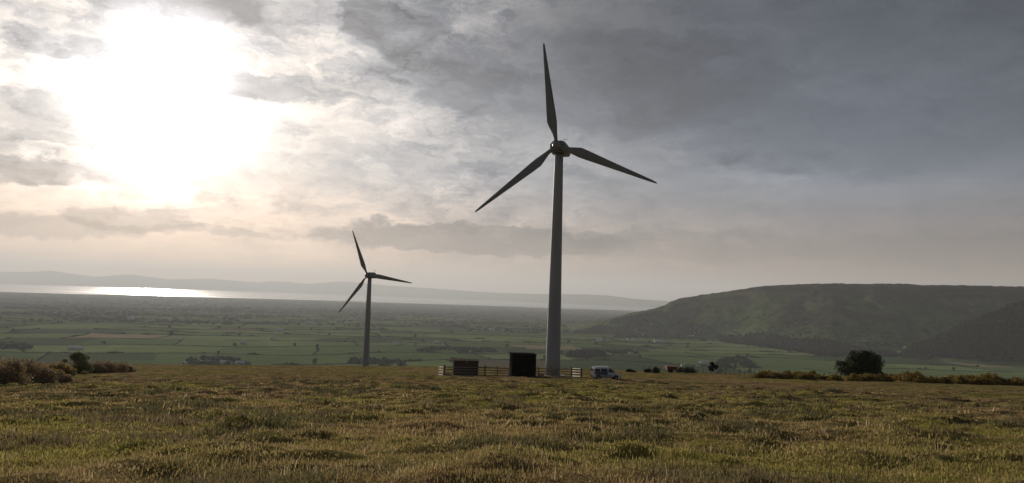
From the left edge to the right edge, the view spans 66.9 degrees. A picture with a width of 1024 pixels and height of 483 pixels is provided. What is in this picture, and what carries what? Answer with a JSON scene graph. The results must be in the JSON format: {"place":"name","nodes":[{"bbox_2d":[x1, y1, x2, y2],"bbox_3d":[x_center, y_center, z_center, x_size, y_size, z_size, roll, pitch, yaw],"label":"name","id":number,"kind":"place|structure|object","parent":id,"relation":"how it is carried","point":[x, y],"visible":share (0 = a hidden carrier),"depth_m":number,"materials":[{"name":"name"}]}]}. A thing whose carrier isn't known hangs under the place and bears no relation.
{"place":"outdoors","nodes":[
{"label":"outdoors","id":0,"kind":"place"},
{"bbox_2d":[0,284,655,310],"bbox_3d":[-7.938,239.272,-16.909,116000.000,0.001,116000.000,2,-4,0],"label":"sea","id":1,"kind":"structure","parent":0,"point":[133,291],"depth_m":24040.34,"materials":[{"name":"grey liquid"}]},
{"bbox_2d":[0,271,668,307],"bbox_3d":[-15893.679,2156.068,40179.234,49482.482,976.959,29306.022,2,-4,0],"label":"mountains","id":2,"kind":"structure","parent":0,"point":[122,281],"depth_m":46002.15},
{"bbox_2d":[0,364,1023,482],"bbox_3d":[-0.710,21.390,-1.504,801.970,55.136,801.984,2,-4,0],"label":"field","id":3,"kind":"structure","parent":0,"point":[411,371],"depth_m":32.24,"materials":[{"name":"green plant"}]},
{"bbox_2d":[0,354,18,383],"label":"gorse bush","id":4,"kind":"object","parent":3,"relation":"on","point":[3,372],"visible":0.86,"depth_m":59.23,"materials":[{"name":"brown plant"}]},
{"bbox_2d":[0,358,35,383],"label":"gorse bush","id":5,"kind":"object","parent":3,"relation":"on","point":[21,378],"visible":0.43,"depth_m":60.97,"materials":[{"name":"brown plant"}]},
{"bbox_2d":[19,358,59,383],"bbox_3d":[-40.519,11.171,65.137,4.856,2.891,2.915,2,-4,0],"label":"gorse bush","id":6,"kind":"object","parent":3,"relation":"on","point":[46,374],"visible":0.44,"depth_m":64.92,"materials":[{"name":"brown plant"}]},
{"bbox_2d":[49,362,76,375],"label":"gorse bush","id":7,"kind":"object","parent":3,"relation":"on","point":[68,370],"visible":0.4,"depth_m":95.24,"materials":[{"name":"brown plant"}]},
{"bbox_2d":[52,368,73,383],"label":"gorse bush","id":8,"kind":"object","parent":3,"relation":"on","point":[62,377],"visible":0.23,"depth_m":71.10,"materials":[{"name":"brown plant"}]},
{"bbox_2d":[61,351,94,373],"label":"leafy shrub","id":9,"kind":"object","parent":3,"relation":"on","point":[79,359],"visible":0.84,"depth_m":109.93,"materials":[{"name":"green plant"}]},
{"bbox_2d":[86,360,108,373],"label":"gorse bush","id":10,"kind":"object","parent":3,"relation":"on","point":[99,368],"visible":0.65,"depth_m":116.57,"materials":[{"name":"brown plant"}]},
{"bbox_2d":[98,360,128,372],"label":"gorse bush","id":11,"kind":"object","parent":3,"relation":"on","point":[116,368],"visible":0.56,"depth_m":119.68,"materials":[{"name":"brown plant"}]},
{"bbox_2d":[121,365,136,371],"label":"gorse bush","id":12,"kind":"object","parent":3,"relation":"on","point":[131,368],"visible":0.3,"depth_m":126.89,"materials":[{"name":"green plant"}]},
{"bbox_2d":[338,230,410,365],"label":"wind turbine","id":13,"kind":"object","parent":3,"relation":"on","point":[369,276],"visible":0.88,"depth_m":280.83,"materials":[{"name":"paint"}]},
{"bbox_2d":[438,365,444,374],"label":"timber fence","id":14,"kind":"object","parent":3,"relation":"on","point":[441,371],"visible":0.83,"depth_m":113.75,"materials":[{"name":"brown wood"}]},
{"bbox_2d":[452,357,478,374],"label":"equipment kiosk","id":15,"kind":"object","parent":3,"relation":"on","point":[460,362],"visible":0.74,"depth_m":113.34,"materials":[{"name":"brown metal"}]},
{"bbox_2d":[463,363,468,374],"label":"door","id":16,"kind":"structure","parent":15,"relation":"in","point":[464,364],"depth_m":113.29,"materials":[{"name":"wood"}]},
{"bbox_2d":[444,365,580,377],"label":"timber fence","id":17,"kind":"object","parent":3,"relation":"on","point":[497,370],"visible":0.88,"depth_m":112.85,"materials":[{"name":"wood"}]},
{"bbox_2d":[509,352,536,376],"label":"substation housing","id":18,"kind":"object","parent":3,"relation":"on","point":[522,364],"visible":0.7,"depth_m":112.71,"materials":[{"name":"brown metal"}]},
{"bbox_2d":[518,363,523,376],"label":"door","id":19,"kind":"structure","parent":18,"relation":"in","point":[520,365],"depth_m":112.54,"materials":[{"name":"grey metal"}]},
{"bbox_2d":[524,363,529,376],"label":"door","id":20,"kind":"structure","parent":18,"relation":"in","point":[526,365],"depth_m":112.68,"materials":[{"name":"grey metal"}]},
{"bbox_2d":[475,43,656,375],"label":"wind turbine","id":21,"kind":"object","parent":3,"relation":"on","point":[559,150],"visible":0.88,"depth_m":128.42,"materials":[{"name":"paint"}]},
{"bbox_2d":[572,367,581,377],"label":"timber fence","id":22,"kind":"object","parent":3,"relation":"on","point":[576,372],"visible":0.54,"depth_m":117.24,"materials":[{"name":"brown wood"}]},
{"bbox_2d":[590,366,620,378],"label":"parked van","id":23,"kind":"object","parent":3,"relation":"on","point":[599,372],"visible":0.93,"depth_m":114.32,"materials":[{"name":"white paint"}]},
{"bbox_2d":[652,366,659,372],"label":"dark bush","id":24,"kind":"object","parent":3,"relation":"on","point":[655,369],"visible":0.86,"depth_m":166.20,"materials":[{"name":"green plant"}]},
{"bbox_2d":[665,365,676,372],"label":"farm trailer","id":25,"kind":"object","parent":3,"relation":"on","point":[670,369],"visible":0.97,"depth_m":175.64,"materials":[{"name":"red paint"}]},
{"bbox_2d":[683,366,696,372],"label":"dark bush","id":26,"kind":"object","parent":3,"relation":"on","point":[687,370],"visible":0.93,"depth_m":180.03,"materials":[{"name":"green plant"}]},
{"bbox_2d":[708,362,718,372],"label":"thorn tree","id":27,"kind":"object","parent":3,"relation":"on","point":[711,367],"visible":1,"depth_m":188.13,"materials":[{"name":"green plant"}]},
{"bbox_2d":[749,371,767,377],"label":"gorse bush","id":28,"kind":"object","parent":3,"relation":"on","point":[759,375],"visible":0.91,"depth_m":153.42,"materials":[{"name":"green plant"}]},
{"bbox_2d":[755,370,773,374],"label":"gorse bush","id":29,"kind":"object","parent":3,"relation":"on","point":[767,372],"visible":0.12,"depth_m":156.86,"materials":[{"name":"green plant"}]},
{"bbox_2d":[767,372,783,378],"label":"gorse bush","id":30,"kind":"object","parent":3,"relation":"on","point":[774,375],"visible":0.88,"depth_m":152.60,"materials":[{"name":"green plant"}]},
{"bbox_2d":[719,369,840,375],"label":"wire fence","id":31,"kind":"object","parent":3,"relation":"on","point":[754,372],"visible":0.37,"depth_m":172.04,"materials":[{"name":"brown"}]},
{"bbox_2d":[771,373,793,378],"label":"gorse bush","id":32,"kind":"object","parent":3,"relation":"on","point":[786,376],"visible":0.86,"depth_m":152.69,"materials":[{"name":"green plant"}]},
{"bbox_2d":[794,371,817,379],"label":"gorse bush","id":33,"kind":"object","parent":3,"relation":"on","point":[806,376],"visible":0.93,"depth_m":149.60,"materials":[{"name":"green plant"}]},
{"bbox_2d":[827,374,844,380],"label":"gorse bush","id":34,"kind":"object","parent":3,"relation":"on","point":[836,377],"visible":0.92,"depth_m":149.51,"materials":[{"name":"green plant"}]},
{"bbox_2d":[845,373,864,381],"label":"gorse bush","id":35,"kind":"object","parent":3,"relation":"on","point":[853,377],"visible":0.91,"depth_m":149.42,"materials":[{"name":"green plant"}]},
{"bbox_2d":[834,349,886,376],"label":"round tree","id":36,"kind":"object","parent":3,"relation":"on","point":[863,362],"visible":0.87,"depth_m":172.68,"materials":[{"name":"green plant"}]},
{"bbox_2d":[862,374,876,380],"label":"gorse bush","id":37,"kind":"object","parent":3,"relation":"on","point":[870,378],"visible":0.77,"depth_m":152.19,"materials":[{"name":"green plant"}]},
{"bbox_2d":[873,373,887,381],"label":"gorse bush","id":38,"kind":"object","parent":3,"relation":"on","point":[877,378],"visible":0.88,"depth_m":151.17,"materials":[{"name":"green plant"}]},
{"bbox_2d":[878,375,893,381],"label":"gorse bush","id":39,"kind":"object","parent":3,"relation":"on","point":[890,379],"visible":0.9,"depth_m":150.72,"materials":[{"name":"green plant"}]},
{"bbox_2d":[893,371,906,380],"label":"gorse bush","id":40,"kind":"object","parent":3,"relation":"on","point":[899,377],"visible":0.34,"depth_m":155.32,"materials":[{"name":"green plant"}]},
{"bbox_2d":[901,370,927,382],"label":"gorse bush","id":41,"kind":"object","parent":3,"relation":"on","point":[915,377],"visible":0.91,"depth_m":149.23,"materials":[{"name":"green plant"}]},
{"bbox_2d":[924,375,934,382],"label":"gorse bush","id":42,"kind":"object","parent":3,"relation":"on","point":[929,380],"visible":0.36,"depth_m":151.59,"materials":[{"name":"green plant"}]},
{"bbox_2d":[934,376,953,383],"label":"gorse bush","id":43,"kind":"object","parent":3,"relation":"on","point":[944,379],"visible":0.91,"depth_m":149.95,"materials":[{"name":"green plant"}]},
{"bbox_2d":[946,374,958,380],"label":"gorse bush","id":44,"kind":"object","parent":3,"relation":"on","point":[950,377],"visible":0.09,"depth_m":158.65,"materials":[{"name":"green plant"}]},
{"bbox_2d":[952,374,969,383],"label":"gorse bush","id":45,"kind":"object","parent":3,"relation":"on","point":[960,379],"visible":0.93,"depth_m":150.90,"materials":[{"name":"green plant"}]},
{"bbox_2d":[965,374,980,383],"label":"gorse bush","id":46,"kind":"object","parent":3,"relation":"on","point":[969,377],"visible":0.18,"depth_m":153.55,"materials":[{"name":"green plant"}]},
{"bbox_2d":[966,376,995,384],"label":"gorse bush","id":47,"kind":"object","parent":3,"relation":"on","point":[981,381],"visible":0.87,"depth_m":150.50,"materials":[{"name":"green plant"}]},
{"bbox_2d":[979,373,998,384],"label":"gorse bush","id":48,"kind":"object","parent":3,"relation":"on","point":[987,377],"visible":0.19,"depth_m":153.60,"materials":[{"name":"green plant"}]},
{"bbox_2d":[982,372,1001,378],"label":"gorse bush","id":49,"kind":"object","parent":3,"relation":"on","point":[991,375],"visible":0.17,"depth_m":156.62,"materials":[{"name":"green plant"}]},
{"bbox_2d":[992,376,1009,384],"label":"gorse bush","id":50,"kind":"object","parent":3,"relation":"on","point":[999,379],"visible":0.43,"depth_m":154.59,"materials":[{"name":"green plant"}]},
{"bbox_2d":[1001,380,1014,384],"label":"gorse bush","id":51,"kind":"object","parent":3,"relation":"on","point":[1009,382],"visible":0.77,"depth_m":153.71,"materials":[{"name":"green plant"}]},
{"bbox_2d":[1013,379,1023,385],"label":"gorse bush","id":52,"kind":"object","parent":3,"relation":"on","point":[1019,382],"visible":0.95,"depth_m":152.44,"materials":[{"name":"green plant"}]},
{"bbox_2d":[0,292,1023,379],"bbox_3d":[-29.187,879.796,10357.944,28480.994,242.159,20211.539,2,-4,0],"label":"valley floor","id":53,"kind":"structure","parent":0,"point":[51,340],"depth_m":2924.59,"materials":[{"name":"plant"}]},
{"bbox_2d":[0,340,32,348],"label":"wood","id":54,"kind":"object","parent":53,"relation":"on","point":[4,345],"visible":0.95,"depth_m":2149.15,"materials":[{"name":"plant"}]},
{"bbox_2d":[35,351,50,360],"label":"hedgerow","id":55,"kind":"object","parent":53,"relation":"on","point":[47,353],"visible":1,"depth_m":1933.60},
{"bbox_2d":[0,351,97,352],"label":"hedgerow","id":56,"kind":"object","parent":53,"relation":"on","point":[46,352],"visible":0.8,"depth_m":2043.75,"materials":[{"name":"plant"}]},
{"bbox_2d":[4,332,121,333],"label":"hedgerow","id":57,"kind":"object","parent":53,"relation":"on","point":[61,332],"visible":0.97,"depth_m":2821.89,"materials":[{"name":"plant"}]},
{"bbox_2d":[67,345,83,349],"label":"barn","id":58,"kind":"structure","parent":53,"relation":"on","point":[76,347],"depth_m":2175.30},
{"bbox_2d":[60,337,153,338],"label":"hedgerow","id":59,"kind":"object","parent":53,"relation":"on","point":[126,338],"visible":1,"depth_m":2699.09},
{"bbox_2d":[70,344,165,345],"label":"hedgerow","id":60,"kind":"object","parent":53,"relation":"on","point":[121,344],"visible":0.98,"depth_m":2416.54,"materials":[{"name":"plant"}]},
{"bbox_2d":[93,328,169,330],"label":"hedgerow","id":61,"kind":"object","parent":53,"relation":"on","point":[132,329],"visible":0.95,"depth_m":3130.80,"materials":[{"name":"plant"}]},
{"bbox_2d":[122,332,188,335],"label":"hedgerow","id":62,"kind":"object","parent":53,"relation":"on","point":[158,334],"visible":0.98,"depth_m":2938.70,"materials":[{"name":"plant"}]},
{"bbox_2d":[107,351,205,352],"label":"hedgerow","id":63,"kind":"object","parent":53,"relation":"on","point":[136,352],"visible":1,"depth_m":2091.90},
{"bbox_2d":[134,326,204,329],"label":"hedgerow","id":64,"kind":"object","parent":53,"relation":"on","point":[166,327],"visible":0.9,"depth_m":3354.69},
{"bbox_2d":[171,330,240,332],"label":"hedgerow","id":65,"kind":"object","parent":53,"relation":"on","point":[201,332],"visible":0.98,"depth_m":3137.06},
{"bbox_2d":[182,355,250,364],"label":"village trees","id":66,"kind":"object","parent":53,"relation":"on","point":[206,362],"visible":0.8,"depth_m":1926.57,"materials":[{"name":"plant"}]},
{"bbox_2d":[189,334,255,335],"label":"hedgerow","id":67,"kind":"object","parent":53,"relation":"on","point":[216,335],"visible":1,"depth_m":2973.28,"materials":[{"name":"plant"}]},
{"bbox_2d":[181,345,269,346],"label":"hedgerow","id":68,"kind":"object","parent":53,"relation":"on","point":[219,346],"visible":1,"depth_m":2449.39,"materials":[{"name":"plant"}]},
{"bbox_2d":[206,352,307,355],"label":"hedgerow","id":69,"kind":"object","parent":53,"relation":"on","point":[252,353],"visible":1,"depth_m":2191.74,"materials":[{"name":"plant"}]},
{"bbox_2d":[238,340,306,340],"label":"hedgerow","id":70,"kind":"object","parent":53,"relation":"on","point":[273,340],"visible":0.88,"depth_m":2787.48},
{"bbox_2d":[245,333,314,334],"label":"hedgerow","id":71,"kind":"object","parent":53,"relation":"on","point":[276,333],"visible":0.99,"depth_m":3191.94,"materials":[{"name":"plant"}]},
{"bbox_2d":[258,330,318,332],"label":"hedgerow","id":72,"kind":"object","parent":53,"relation":"on","point":[278,331],"visible":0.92,"depth_m":3440.96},
{"bbox_2d":[284,328,342,329],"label":"hedgerow","id":73,"kind":"object","parent":53,"relation":"on","point":[322,329],"visible":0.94,"depth_m":3788.88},
{"bbox_2d":[271,360,379,364],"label":"hedgerow","id":74,"kind":"object","parent":53,"relation":"on","point":[287,363],"visible":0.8,"depth_m":1947.87,"materials":[{"name":"plant"}]},
{"bbox_2d":[0,292,715,339],"bbox_3d":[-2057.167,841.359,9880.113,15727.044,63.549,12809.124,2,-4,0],"label":"plain woodland","id":75,"kind":"object","parent":53,"relation":"on","point":[598,317],"visible":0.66,"depth_m":7480.55,"materials":[{"name":"plant"}]},
{"bbox_2d":[324,351,417,354],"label":"hedgerow","id":76,"kind":"object","parent":53,"relation":"on","point":[355,352],"visible":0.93,"depth_m":2326.76,"materials":[{"name":"plant"}]},
{"bbox_2d":[347,356,405,365],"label":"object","id":77,"kind":"object","parent":53,"relation":"on","point":[384,361],"visible":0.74,"depth_m":2027.84,"materials":[{"name":"plant"}]},
{"bbox_2d":[345,338,411,339],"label":"hedgerow","id":78,"kind":"object","parent":53,"relation":"on","point":[383,339],"visible":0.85,"depth_m":3092.48,"materials":[{"name":"plant"}]},
{"bbox_2d":[400,358,461,360],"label":"hedgerow","id":79,"kind":"object","parent":53,"relation":"on","point":[424,360],"visible":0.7,"depth_m":2134.37,"materials":[{"name":"plant"}]},
{"bbox_2d":[412,339,473,341],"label":"hedgerow","id":80,"kind":"object","parent":53,"relation":"on","point":[438,340],"visible":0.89,"depth_m":3128.98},
{"bbox_2d":[416,346,496,352],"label":"wood","id":81,"kind":"object","parent":53,"relation":"on","point":[459,349],"visible":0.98,"depth_m":2573.72,"materials":[{"name":"plant"}]},
{"bbox_2d":[438,337,484,338],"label":"hedgerow","id":82,"kind":"object","parent":53,"relation":"on","point":[468,338],"visible":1,"depth_m":3387.10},
{"bbox_2d":[418,352,509,353],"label":"hedgerow","id":83,"kind":"object","parent":53,"relation":"on","point":[467,353],"visible":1,"depth_m":2452.97,"materials":[{"name":"plant"}]},
{"bbox_2d":[474,340,536,342],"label":"hedgerow","id":84,"kind":"object","parent":53,"relation":"on","point":[507,341],"visible":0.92,"depth_m":3212.74,"materials":[{"name":"plant"}]},
{"bbox_2d":[474,343,541,345],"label":"hedgerow","id":85,"kind":"object","parent":53,"relation":"on","point":[493,343],"visible":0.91,"depth_m":2991.59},
{"bbox_2d":[487,335,545,337],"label":"hedgerow","id":86,"kind":"object","parent":53,"relation":"on","point":[517,336],"visible":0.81,"depth_m":3702.88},
{"bbox_2d":[566,348,606,357],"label":"oval wood","id":87,"kind":"object","parent":53,"relation":"on","point":[585,353],"visible":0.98,"depth_m":2480.43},
{"bbox_2d":[605,349,638,353],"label":"dark wood","id":88,"kind":"object","parent":53,"relation":"on","point":[625,351],"visible":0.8,"depth_m":2772.36,"materials":[{"name":"plant"}]},
{"bbox_2d":[576,358,669,363],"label":"hedgerow","id":89,"kind":"object","parent":53,"relation":"on","point":[624,360],"visible":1,"depth_m":2301.64,"materials":[{"name":"plant"}]},
{"bbox_2d":[616,347,662,348],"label":"hedgerow","id":90,"kind":"object","parent":53,"relation":"on","point":[640,347],"visible":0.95,"depth_m":3091.85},
{"bbox_2d":[626,345,678,347],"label":"hedgerow","id":91,"kind":"object","parent":53,"relation":"on","point":[649,345],"visible":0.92,"depth_m":3291.42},
{"bbox_2d":[639,343,685,343],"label":"hedgerow","id":92,"kind":"object","parent":53,"relation":"on","point":[660,343],"visible":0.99,"depth_m":3558.01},
{"bbox_2d":[614,332,723,339],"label":"trees","id":93,"kind":"object","parent":53,"relation":"on","point":[670,337],"visible":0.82,"depth_m":4179.53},
{"bbox_2d":[674,349,751,351],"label":"hedgerow","id":94,"kind":"object","parent":53,"relation":"on","point":[707,350],"visible":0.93,"depth_m":3133.17,"materials":[{"name":"plant"}]},
{"bbox_2d":[686,342,740,343],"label":"hedgerow","id":95,"kind":"object","parent":53,"relation":"on","point":[702,343],"visible":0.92,"depth_m":3662.58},
{"bbox_2d":[678,364,760,367],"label":"hedgerow","id":96,"kind":"object","parent":53,"relation":"on","point":[721,366],"visible":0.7,"depth_m":2309.17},
{"bbox_2d":[710,354,755,372],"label":"farm wood","id":97,"kind":"object","parent":53,"relation":"on","point":[747,362],"visible":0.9,"depth_m":2383.22,"materials":[{"name":"plant"}]},
{"bbox_2d":[717,356,833,360],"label":"hedgerow","id":98,"kind":"object","parent":53,"relation":"on","point":[783,358],"visible":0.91,"depth_m":2704.65,"materials":[{"name":"plant"}]},
{"bbox_2d":[752,350,801,352],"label":"hedgerow","id":99,"kind":"object","parent":53,"relation":"on","point":[773,351],"visible":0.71,"depth_m":3209.24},
{"bbox_2d":[733,353,829,356],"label":"hedgerow","id":100,"kind":"object","parent":53,"relation":"on","point":[782,354],"visible":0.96,"depth_m":2957.76,"materials":[{"name":"plant"}]},
{"bbox_2d":[919,364,978,366],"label":"hedgerow","id":101,"kind":"object","parent":53,"relation":"on","point":[977,365],"visible":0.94,"depth_m":2734.03,"materials":[{"name":"plant"}]},
{"bbox_2d":[916,368,1011,372],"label":"hedgerow","id":102,"kind":"object","parent":53,"relation":"on","point":[959,370],"visible":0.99,"depth_m":2477.37,"materials":[{"name":"plant"}]},
{"bbox_2d":[0,0,1023,301],"label":"sky","id":103,"kind":"structure","parent":0,"point":[782,142],"materials":[{"name":"grey"}]},
{"bbox_2d":[570,283,1023,366],"bbox_3d":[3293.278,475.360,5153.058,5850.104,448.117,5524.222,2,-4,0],"label":"hillside","id":104,"kind":"structure","parent":0,"point":[900,315],"depth_m":4141.48,"materials":[{"name":"plant"}]},
{"bbox_2d":[572,310,713,336],"bbox_3d":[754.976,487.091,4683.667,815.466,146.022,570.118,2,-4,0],"label":"slope wood","id":105,"kind":"object","parent":104,"relation":"on","point":[603,329],"visible":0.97,"depth_m":4683.73,"materials":[{"name":"plant"}]},
{"bbox_2d":[715,331,897,356],"bbox_3d":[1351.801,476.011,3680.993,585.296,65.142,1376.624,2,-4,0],"label":"hill foot wood","id":106,"kind":"object","parent":104,"relation":"on","point":[834,348],"visible":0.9,"depth_m":3551.86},
{"bbox_2d":[723,314,889,347],"bbox_3d":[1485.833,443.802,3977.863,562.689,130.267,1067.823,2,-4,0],"label":"slope scrub","id":107,"kind":"object","parent":104,"relation":"on","point":[858,336],"visible":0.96,"depth_m":3773.46,"materials":[{"name":"plant"}]},
{"bbox_2d":[896,306,1005,349],"bbox_3d":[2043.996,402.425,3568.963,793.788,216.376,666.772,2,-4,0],"label":"spur edge scrub","id":108,"kind":"object","parent":104,"relation":"on","point":[919,337],"visible":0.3,"depth_m":3395.13,"materials":[{"name":"plant"}]},
{"bbox_2d":[896,299,1023,358],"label":"hillside forest","id":109,"kind":"object","parent":104,"relation":"on","point":[956,339],"visible":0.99,"depth_m":3105.54,"materials":[{"name":"plant"}]},
{"bbox_2d":[901,350,1023,361],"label":"valley wood","id":110,"kind":"object","parent":104,"relation":"on","point":[929,356],"visible":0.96,"depth_m":2899.75,"materials":[{"name":"plant"}]}
]}

